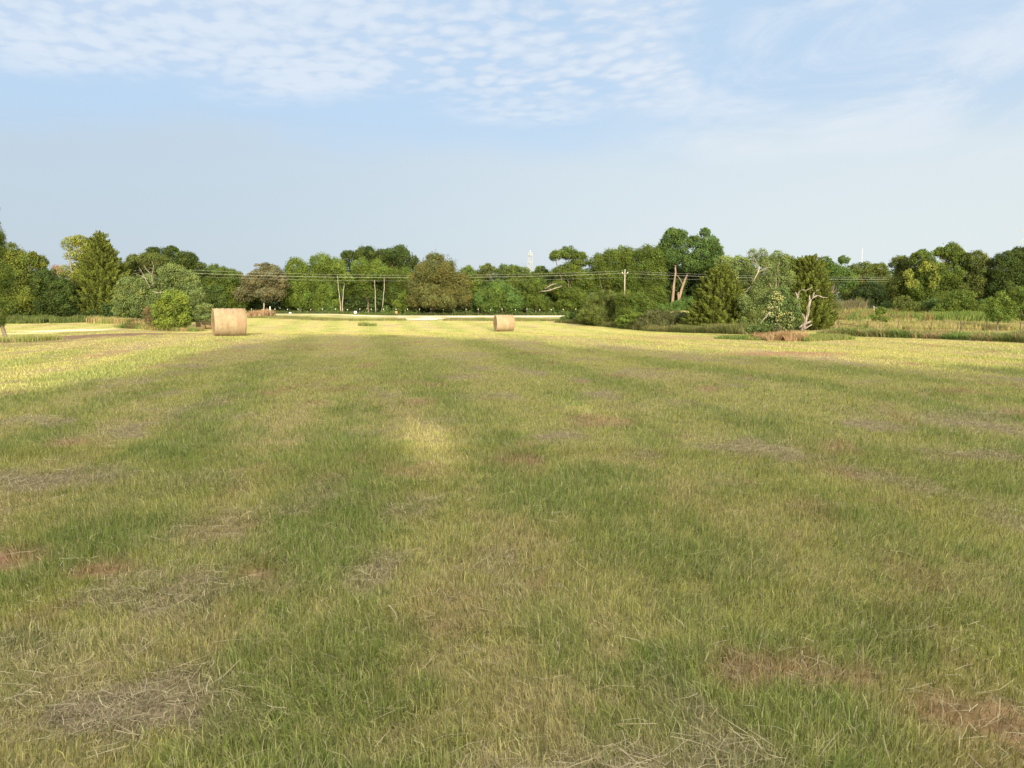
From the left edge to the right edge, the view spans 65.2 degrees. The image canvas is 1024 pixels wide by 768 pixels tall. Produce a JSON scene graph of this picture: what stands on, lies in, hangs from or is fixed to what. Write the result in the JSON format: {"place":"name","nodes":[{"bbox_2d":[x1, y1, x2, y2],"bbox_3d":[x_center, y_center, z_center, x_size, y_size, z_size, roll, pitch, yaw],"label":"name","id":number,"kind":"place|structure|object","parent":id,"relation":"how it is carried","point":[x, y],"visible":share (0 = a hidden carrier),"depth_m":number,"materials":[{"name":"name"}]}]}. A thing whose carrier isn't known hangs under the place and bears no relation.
{"place":"outdoors","nodes":[
{"label":"outdoors","id":0,"kind":"place"},
{"bbox_2d":[247,315,405,320],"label":"verge grass","id":1,"kind":"structure","parent":0,"point":[332,318],"depth_m":98.42,"materials":[{"name":"green plant"}]},
{"bbox_2d":[406,318,445,319],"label":"driveway","id":2,"kind":"structure","parent":0,"point":[426,318],"depth_m":106.00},
{"bbox_2d":[311,314,616,317],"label":"dirt road","id":3,"kind":"structure","parent":0,"point":[433,316],"depth_m":119.81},
{"bbox_2d":[442,317,558,320],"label":"verge grass","id":4,"kind":"structure","parent":0,"point":[492,319],"depth_m":97.04,"materials":[{"name":"plant"}]},
{"bbox_2d":[0,308,1023,767],"bbox_3d":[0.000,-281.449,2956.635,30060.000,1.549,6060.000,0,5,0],"label":"ground","id":5,"kind":"structure","parent":0,"point":[428,340],"depth_m":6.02,"materials":[{"name":"green plant"}]},
{"bbox_2d":[0,222,16,336],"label":"young tree","id":6,"kind":"object","parent":5,"relation":"on","point":[6,280],"visible":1,"depth_m":43.77,"materials":[{"name":"green plant"}]},
{"bbox_2d":[0,241,49,316],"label":"poplar tree","id":7,"kind":"object","parent":5,"relation":"on","point":[21,261],"visible":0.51,"depth_m":84.35,"materials":[{"name":"green plant"}]},
{"bbox_2d":[0,334,62,341],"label":"tall weeds","id":8,"kind":"object","parent":5,"relation":"on","point":[36,338],"visible":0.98,"depth_m":35.69,"materials":[{"name":"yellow plant"}]},
{"bbox_2d":[27,267,80,316],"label":"dark cedar","id":9,"kind":"object","parent":5,"relation":"on","point":[59,299],"visible":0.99,"depth_m":82.63,"materials":[{"name":"green plant"}]},
{"bbox_2d":[3,313,105,323],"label":"tall weeds","id":10,"kind":"object","parent":5,"relation":"on","point":[36,319],"visible":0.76,"depth_m":79.16,"materials":[{"name":"green plant"}]},
{"bbox_2d":[49,264,65,277],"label":"reddish tree","id":11,"kind":"object","parent":5,"relation":"on","point":[54,268],"visible":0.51,"depth_m":128.50,"materials":[{"name":"brown plant"}]},
{"bbox_2d":[57,235,91,287],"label":"poplar tree","id":12,"kind":"object","parent":5,"relation":"on","point":[76,241],"visible":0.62,"depth_m":86.63,"materials":[{"name":"green plant"}]},
{"bbox_2d":[2,293,198,320],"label":"undergrowth","id":13,"kind":"object","parent":5,"relation":"on","point":[108,308],"visible":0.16,"depth_m":84.64,"materials":[{"name":"green plant"}]},
{"bbox_2d":[64,230,143,317],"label":"cedar tree","id":14,"kind":"object","parent":5,"relation":"on","point":[100,269],"visible":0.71,"depth_m":85.01,"materials":[{"name":"green plant"}]},
{"bbox_2d":[46,279,227,316],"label":"distant woodland","id":15,"kind":"object","parent":5,"relation":"on","point":[211,296],"visible":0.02,"depth_m":102.25,"materials":[{"name":"green plant"}]},
{"bbox_2d":[86,314,191,324],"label":"dry brush","id":16,"kind":"object","parent":5,"relation":"on","point":[106,320],"visible":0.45,"depth_m":77.36,"materials":[{"name":"beige plant"}]},
{"bbox_2d":[121,251,171,292],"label":"oak tree","id":17,"kind":"object","parent":5,"relation":"on","point":[140,261],"visible":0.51,"depth_m":97.81,"materials":[{"name":"green plant"}]},
{"bbox_2d":[113,322,203,331],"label":"dry brush","id":18,"kind":"object","parent":5,"relation":"on","point":[141,326],"visible":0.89,"depth_m":65.69,"materials":[{"name":"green plant"}]},
{"bbox_2d":[111,261,206,317],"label":"mesquite tree","id":19,"kind":"object","parent":5,"relation":"on","point":[130,291],"visible":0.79,"depth_m":71.94,"materials":[{"name":"green plant"}]},
{"bbox_2d":[137,262,153,286],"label":"bare branch","id":20,"kind":"object","parent":19,"relation":"on","point":[148,274],"visible":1,"depth_m":70.90,"materials":[{"name":"grey plant"}]},
{"bbox_2d":[141,287,192,329],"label":"vine bush","id":21,"kind":"object","parent":5,"relation":"on","point":[173,302],"visible":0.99,"depth_m":65.12,"materials":[{"name":"green plant"}]},
{"bbox_2d":[144,245,208,285],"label":"oak tree","id":22,"kind":"object","parent":5,"relation":"on","point":[189,260],"visible":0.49,"depth_m":138.90,"materials":[{"name":"green plant"}]},
{"bbox_2d":[189,302,213,327],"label":"mesquite tree","id":23,"kind":"object","parent":5,"relation":"on","point":[198,315],"visible":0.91,"depth_m":67.32,"materials":[{"name":"green plant"}]},
{"bbox_2d":[195,313,211,328],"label":"dry brush","id":24,"kind":"object","parent":5,"relation":"on","point":[206,325],"visible":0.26,"depth_m":69.24,"materials":[{"name":"beige plant"}]},
{"bbox_2d":[201,263,248,308],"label":"live oak","id":25,"kind":"object","parent":5,"relation":"on","point":[230,283],"visible":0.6,"depth_m":140.81,"materials":[{"name":"green plant"}]},
{"bbox_2d":[211,308,246,335],"bbox_3d":[-14.214,-3.123,40.184,1.633,1.427,1.512,-3,6,-27],"label":"hay bale","id":26,"kind":"object","parent":5,"relation":"on","point":[229,321],"visible":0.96,"depth_m":39.69,"materials":[{"name":"beige plant"}]},
{"bbox_2d":[231,262,290,309],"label":"dome oak","id":27,"kind":"object","parent":5,"relation":"on","point":[269,278],"visible":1,"depth_m":137.96,"materials":[{"name":"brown plant"}]},
{"bbox_2d":[246,308,277,316],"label":"dry brush","id":28,"kind":"object","parent":5,"relation":"on","point":[264,312],"visible":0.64,"depth_m":102.76,"materials":[{"name":"beige plant"}]},
{"bbox_2d":[282,256,316,310],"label":"willow tree","id":29,"kind":"object","parent":5,"relation":"on","point":[303,287],"visible":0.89,"depth_m":145.85,"materials":[{"name":"green plant"}]},
{"bbox_2d":[311,282,344,311],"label":"willow tree","id":30,"kind":"object","parent":5,"relation":"on","point":[320,297],"visible":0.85,"depth_m":144.45,"materials":[{"name":"green plant"}]},
{"bbox_2d":[308,251,356,301],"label":"willow tree","id":31,"kind":"object","parent":5,"relation":"on","point":[321,268],"visible":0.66,"depth_m":147.62,"materials":[{"name":"green plant"}]},
{"bbox_2d":[329,262,345,310],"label":"slender tree","id":32,"kind":"object","parent":5,"relation":"on","point":[335,268],"visible":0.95,"depth_m":143.52,"materials":[{"name":"green plant"}]},
{"bbox_2d":[336,272,353,310],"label":"slender tree","id":33,"kind":"object","parent":5,"relation":"on","point":[343,276],"visible":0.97,"depth_m":143.87,"materials":[{"name":"green plant"}]},
{"bbox_2d":[358,322,376,325],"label":"weed tuft","id":34,"kind":"object","parent":5,"relation":"on","point":[366,324],"visible":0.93,"depth_m":78.84,"materials":[{"name":"green plant"}]},
{"bbox_2d":[349,255,386,311],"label":"willow tree","id":35,"kind":"object","parent":5,"relation":"on","point":[361,270],"visible":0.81,"depth_m":148.54,"materials":[{"name":"green plant"}]},
{"bbox_2d":[366,268,382,310],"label":"slender tree","id":36,"kind":"object","parent":5,"relation":"on","point":[375,272],"visible":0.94,"depth_m":143.78,"materials":[{"name":"green plant"}]},
{"bbox_2d":[340,244,419,301],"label":"dark oak","id":37,"kind":"object","parent":5,"relation":"on","point":[397,254],"visible":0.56,"depth_m":157.27,"materials":[{"name":"green plant"}]},
{"bbox_2d":[377,266,393,311],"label":"slender tree","id":38,"kind":"object","parent":5,"relation":"on","point":[385,270],"visible":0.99,"depth_m":143.69,"materials":[{"name":"green plant"}]},
{"bbox_2d":[379,265,414,312],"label":"willow tree","id":39,"kind":"object","parent":5,"relation":"on","point":[400,279],"visible":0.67,"depth_m":147.99,"materials":[{"name":"green plant"}]},
{"bbox_2d":[392,290,412,311],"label":"tree","id":40,"kind":"object","parent":5,"relation":"on","point":[401,304],"visible":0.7,"depth_m":141.75,"materials":[{"name":"green plant"}]},
{"bbox_2d":[246,309,578,314],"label":"fence weeds","id":41,"kind":"object","parent":5,"relation":"on","point":[364,313],"visible":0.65,"depth_m":137.34,"materials":[{"name":"green plant"}]},
{"bbox_2d":[251,309,575,314],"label":"fence","id":42,"kind":"object","parent":5,"relation":"on","point":[383,311],"visible":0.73,"depth_m":136.42,"materials":[{"name":"white paint"}]},
{"bbox_2d":[299,302,568,313],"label":"undergrowth","id":43,"kind":"object","parent":5,"relation":"on","point":[412,310],"visible":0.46,"depth_m":142.58,"materials":[{"name":"green plant"}]},
{"bbox_2d":[405,249,473,312],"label":"oak","id":44,"kind":"object","parent":5,"relation":"on","point":[432,285],"visible":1,"depth_m":137.30,"materials":[{"name":"green plant"}]},
{"bbox_2d":[458,265,482,309],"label":"green tree","id":45,"kind":"object","parent":5,"relation":"on","point":[468,269],"visible":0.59,"depth_m":149.80,"materials":[{"name":"green plant"}]},
{"bbox_2d":[207,276,758,313],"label":"undergrowth","id":46,"kind":"object","parent":5,"relation":"on","point":[353,303],"visible":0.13,"depth_m":150.69,"materials":[{"name":"green plant"}]},
{"bbox_2d":[476,262,496,285],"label":"green tree","id":47,"kind":"object","parent":5,"relation":"on","point":[483,274],"visible":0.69,"depth_m":153.36,"materials":[{"name":"green plant"}]},
{"bbox_2d":[472,278,524,313],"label":"round bush","id":48,"kind":"object","parent":5,"relation":"on","point":[498,297],"visible":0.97,"depth_m":137.19,"materials":[{"name":"green plant"}]},
{"bbox_2d":[493,315,514,330],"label":"hay bale","id":49,"kind":"object","parent":5,"relation":"on","point":[503,322],"visible":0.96,"depth_m":66.77,"materials":[{"name":"beige plant"}]},
{"bbox_2d":[0,382,1023,767],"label":"loose straw","id":50,"kind":"object","parent":5,"relation":"on","point":[466,622],"visible":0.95,"depth_m":3.50,"materials":[{"name":"beige plant"}]},
{"bbox_2d":[495,263,531,290],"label":"green tree","id":51,"kind":"object","parent":5,"relation":"on","point":[511,277],"visible":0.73,"depth_m":151.88,"materials":[{"name":"green plant"}]},
{"bbox_2d":[528,250,532,270],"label":"lattice tower","id":52,"kind":"structure","parent":5,"relation":"on","point":[529,259],"depth_m":612.59,"materials":[{"name":"metal"}]},
{"bbox_2d":[521,277,551,312],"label":"green tree","id":53,"kind":"object","parent":5,"relation":"on","point":[533,288],"visible":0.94,"depth_m":141.26,"materials":[{"name":"green plant"}]},
{"bbox_2d":[69,257,1009,312],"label":"distant woodland","id":54,"kind":"object","parent":5,"relation":"on","point":[839,298],"visible":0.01,"depth_m":162.74,"materials":[{"name":"green plant"}]},
{"bbox_2d":[529,266,562,280],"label":"green tree","id":55,"kind":"object","parent":5,"relation":"on","point":[542,270],"visible":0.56,"depth_m":156.10,"materials":[{"name":"green plant"}]},
{"bbox_2d":[546,279,586,311],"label":"green tree","id":56,"kind":"object","parent":5,"relation":"on","point":[572,294],"visible":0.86,"depth_m":143.98,"materials":[{"name":"green plant"}]},
{"bbox_2d":[559,309,580,319],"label":"shrub","id":57,"kind":"object","parent":5,"relation":"on","point":[570,315],"visible":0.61,"depth_m":86.33,"materials":[{"name":"green plant"}]},
{"bbox_2d":[549,245,596,311],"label":"tall green tree","id":58,"kind":"object","parent":5,"relation":"on","point":[571,271],"visible":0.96,"depth_m":147.63,"materials":[{"name":"green plant"}]},
{"bbox_2d":[573,289,619,325],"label":"shrub","id":59,"kind":"object","parent":5,"relation":"on","point":[599,307],"visible":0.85,"depth_m":78.98,"materials":[{"name":"green plant"}]},
{"bbox_2d":[584,247,622,296],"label":"green tree","id":60,"kind":"object","parent":5,"relation":"on","point":[602,264],"visible":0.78,"depth_m":147.98,"materials":[{"name":"green plant"}]},
{"bbox_2d":[608,244,644,306],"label":"willow tree","id":61,"kind":"object","parent":5,"relation":"on","point":[630,262],"visible":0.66,"depth_m":147.88,"materials":[{"name":"green plant"}]},
{"bbox_2d":[614,311,644,327],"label":"shrub","id":62,"kind":"object","parent":5,"relation":"on","point":[627,319],"visible":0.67,"depth_m":72.23,"materials":[{"name":"green plant"}]},
{"bbox_2d":[615,289,658,317],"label":"shrub","id":63,"kind":"object","parent":5,"relation":"on","point":[637,301],"visible":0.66,"depth_m":75.05,"materials":[{"name":"green plant"}]},
{"bbox_2d":[633,243,671,307],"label":"willow tree","id":64,"kind":"object","parent":5,"relation":"on","point":[651,261],"visible":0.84,"depth_m":146.53,"materials":[{"name":"green plant"}]},
{"bbox_2d":[554,318,763,334],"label":"tall weeds","id":65,"kind":"object","parent":5,"relation":"on","point":[733,328],"visible":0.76,"depth_m":61.01,"materials":[{"name":"green plant"}]},
{"bbox_2d":[634,307,687,327],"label":"shrub","id":66,"kind":"object","parent":5,"relation":"on","point":[660,317],"visible":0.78,"depth_m":69.30,"materials":[{"name":"green plant"}]},
{"bbox_2d":[644,296,693,310],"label":"shrub","id":67,"kind":"object","parent":5,"relation":"on","point":[685,302],"visible":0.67,"depth_m":136.20,"materials":[{"name":"green plant"}]},
{"bbox_2d":[655,227,689,301],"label":"tall tree","id":68,"kind":"object","parent":5,"relation":"on","point":[674,237],"visible":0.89,"depth_m":147.27,"materials":[{"name":"green plant"}]},
{"bbox_2d":[658,264,705,300],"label":"dark oak","id":69,"kind":"object","parent":5,"relation":"on","point":[671,272],"visible":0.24,"depth_m":154.34,"materials":[{"name":"green plant"}]},
{"bbox_2d":[676,227,724,299],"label":"tall tree","id":70,"kind":"object","parent":5,"relation":"on","point":[706,247],"visible":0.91,"depth_m":146.85,"materials":[{"name":"green plant"}]},
{"bbox_2d":[676,263,753,326],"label":"cedar tree","id":71,"kind":"object","parent":5,"relation":"on","point":[709,304],"visible":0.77,"depth_m":65.52,"materials":[{"name":"green plant"}]},
{"bbox_2d":[712,254,760,306],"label":"green tree","id":72,"kind":"object","parent":5,"relation":"on","point":[736,263],"visible":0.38,"depth_m":137.94,"materials":[{"name":"green plant"}]},
{"bbox_2d":[714,333,761,340],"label":"tall weeds","id":73,"kind":"object","parent":5,"relation":"on","point":[741,336],"visible":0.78,"depth_m":40.66,"materials":[{"name":"green plant"}]},
{"bbox_2d":[737,289,767,325],"bbox_3d":[19.435,-5.758,63.668,3.084,3.659,2.332,0,5,0],"label":"shrub","id":74,"kind":"object","parent":5,"relation":"on","point":[751,311],"visible":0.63,"depth_m":63.33,"materials":[{"name":"green plant"}]},
{"bbox_2d":[745,247,796,314],"bbox_3d":[13.528,-4.684,41.786,2.653,4.859,1.944,-2,6,-16],"label":"mesquite tree","id":75,"kind":"object","parent":5,"relation":"on","point":[761,291],"visible":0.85,"depth_m":41.42,"materials":[{"name":"green plant"}]},
{"bbox_2d":[746,259,772,290],"bbox_3d":[12.426,-5.571,40.342,1.407,2.014,0.438,0,5,0],"label":"bare branch","id":76,"kind":"object","parent":75,"relation":"part of","point":[757,272],"visible":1,"depth_m":40.32,"materials":[{"name":"white plant"}]},
{"bbox_2d":[744,285,803,332],"bbox_3d":[13.399,-3.548,40.261,2.896,2.919,2.011,-3,6,-28],"label":"vine bush","id":77,"kind":"object","parent":5,"relation":"on","point":[786,317],"visible":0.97,"depth_m":40.06,"materials":[{"name":"green plant"}]},
{"bbox_2d":[752,328,807,340],"bbox_3d":[13.251,-2.483,39.470,2.772,0.677,3.235,0,5,0],"label":"dry brush","id":78,"kind":"object","parent":5,"relation":"on","point":[781,336],"visible":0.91,"depth_m":38.93,"materials":[{"name":"brown plant"}]},
{"bbox_2d":[758,255,816,290],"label":"green tree","id":79,"kind":"object","parent":5,"relation":"on","point":[790,265],"visible":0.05,"depth_m":128.32,"materials":[{"name":"green plant"}]},
{"bbox_2d":[795,287,827,331],"bbox_3d":[14.970,-3.721,39.909,1.634,2.237,0.539,0,5,0],"label":"dead tree","id":80,"kind":"object","parent":5,"relation":"on","point":[803,325],"visible":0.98,"depth_m":39.97,"materials":[{"name":"brown wood"}]},
{"bbox_2d":[788,254,839,329],"bbox_3d":[24.412,-7.522,65.690,5.179,6.338,4.500,-5,8,-44],"label":"cedar tree","id":81,"kind":"object","parent":5,"relation":"on","point":[806,273],"visible":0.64,"depth_m":64.71,"materials":[{"name":"green plant"}]},
{"bbox_2d":[795,332,856,341],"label":"tall weeds","id":82,"kind":"object","parent":5,"relation":"on","point":[818,336],"visible":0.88,"depth_m":38.71,"materials":[{"name":"green plant"}]},
{"bbox_2d":[818,255,859,299],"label":"oak tree","id":83,"kind":"object","parent":5,"relation":"on","point":[837,273],"visible":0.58,"depth_m":126.11,"materials":[{"name":"green plant"}]},
{"bbox_2d":[831,297,871,311],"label":"dry brush","id":84,"kind":"object","parent":5,"relation":"on","point":[860,303],"visible":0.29,"depth_m":88.84,"materials":[{"name":"beige plant"}]},
{"bbox_2d":[840,261,891,300],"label":"oak tree","id":85,"kind":"object","parent":5,"relation":"on","point":[868,271],"visible":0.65,"depth_m":133.53,"materials":[{"name":"green plant"}]},
{"bbox_2d":[849,279,893,308],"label":"dark oak","id":86,"kind":"object","parent":5,"relation":"on","point":[875,296],"visible":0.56,"depth_m":130.05,"materials":[{"name":"green plant"}]},
{"bbox_2d":[870,307,888,328],"bbox_3d":[28.448,-4.970,61.821,1.355,2.113,0.989,0,5,0],"label":"sapling","id":87,"kind":"object","parent":5,"relation":"on","point":[875,317],"visible":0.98,"depth_m":61.69,"materials":[{"name":"green plant"}]},
{"bbox_2d":[830,305,933,321],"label":"meadow weeds","id":88,"kind":"object","parent":5,"relation":"on","point":[855,313],"visible":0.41,"depth_m":73.54,"materials":[{"name":"green plant"}]},
{"bbox_2d":[883,254,924,303],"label":"green tree","id":89,"kind":"object","parent":5,"relation":"on","point":[897,280],"visible":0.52,"depth_m":96.79,"materials":[{"name":"green plant"}]},
{"bbox_2d":[890,294,926,312],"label":"shrub","id":90,"kind":"object","parent":5,"relation":"on","point":[906,306],"visible":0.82,"depth_m":87.22,"materials":[{"name":"green plant"}]},
{"bbox_2d":[816,325,1023,342],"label":"tall weeds","id":91,"kind":"object","parent":5,"relation":"on","point":[1015,336],"visible":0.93,"depth_m":42.00,"materials":[{"name":"green plant"}]},
{"bbox_2d":[819,317,1023,330],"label":"meadow weeds","id":92,"kind":"object","parent":5,"relation":"on","point":[920,324],"visible":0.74,"depth_m":64.42,"materials":[{"name":"green plant"}]},
{"bbox_2d":[901,248,947,311],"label":"green tree","id":93,"kind":"object","parent":5,"relation":"on","point":[920,284],"visible":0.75,"depth_m":93.17,"materials":[{"name":"green plant"}]},
{"bbox_2d":[838,320,1023,331],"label":"field fence","id":94,"kind":"object","parent":5,"relation":"on","point":[960,328],"visible":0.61,"depth_m":45.65,"materials":[{"name":"wood"}]},
{"bbox_2d":[880,295,1010,311],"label":"undergrowth","id":95,"kind":"object","parent":5,"relation":"on","point":[929,304],"visible":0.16,"depth_m":90.12,"materials":[{"name":"green plant"}]},
{"bbox_2d":[932,241,968,299],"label":"tall green tree","id":96,"kind":"object","parent":5,"relation":"on","point":[947,254],"visible":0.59,"depth_m":94.03,"materials":[{"name":"green plant"}]},
{"bbox_2d":[887,308,1023,322],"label":"meadow weeds","id":97,"kind":"object","parent":5,"relation":"on","point":[965,315],"visible":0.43,"depth_m":73.69,"materials":[{"name":"green plant"}]},
{"bbox_2d":[931,288,986,312],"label":"shrub","id":98,"kind":"object","parent":5,"relation":"on","point":[951,302],"visible":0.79,"depth_m":82.92,"materials":[{"name":"green plant"}]},
{"bbox_2d":[955,249,997,300],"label":"green tree","id":99,"kind":"object","parent":5,"relation":"on","point":[978,268],"visible":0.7,"depth_m":92.67,"materials":[{"name":"green plant"}]},
{"bbox_2d":[982,290,1022,331],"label":"tree","id":100,"kind":"object","parent":5,"relation":"on","point":[993,313],"visible":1,"depth_m":51.51,"materials":[{"name":"green plant"}]},
{"bbox_2d":[986,246,1023,307],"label":"dark oak","id":101,"kind":"object","parent":5,"relation":"on","point":[1012,261],"visible":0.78,"depth_m":90.42,"materials":[{"name":"green plant"}]},
{"bbox_2d":[1005,286,1023,330],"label":"tree","id":102,"kind":"object","parent":5,"relation":"on","point":[1018,291],"visible":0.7,"depth_m":58.20,"materials":[{"name":"green plant"}]},
{"bbox_2d":[0,314,1023,458],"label":"meadow grass","id":103,"kind":"structure","parent":0,"point":[453,399],"depth_m":14.66,"materials":[{"name":"green plant"}]},
{"bbox_2d":[0,0,1023,307],"label":"sky","id":104,"kind":"structure","parent":0,"point":[238,135],"materials":[{"name":"blue"}]},
{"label":"utility pole","id":105,"kind":"object","parent":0,"visible":0},
{"bbox_2d":[135,270,740,277],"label":"power wire","id":106,"kind":"object","parent":105,"relation":"attached to","point":[517,276],"visible":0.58,"depth_m":139.06,"materials":[{"name":"metal"}]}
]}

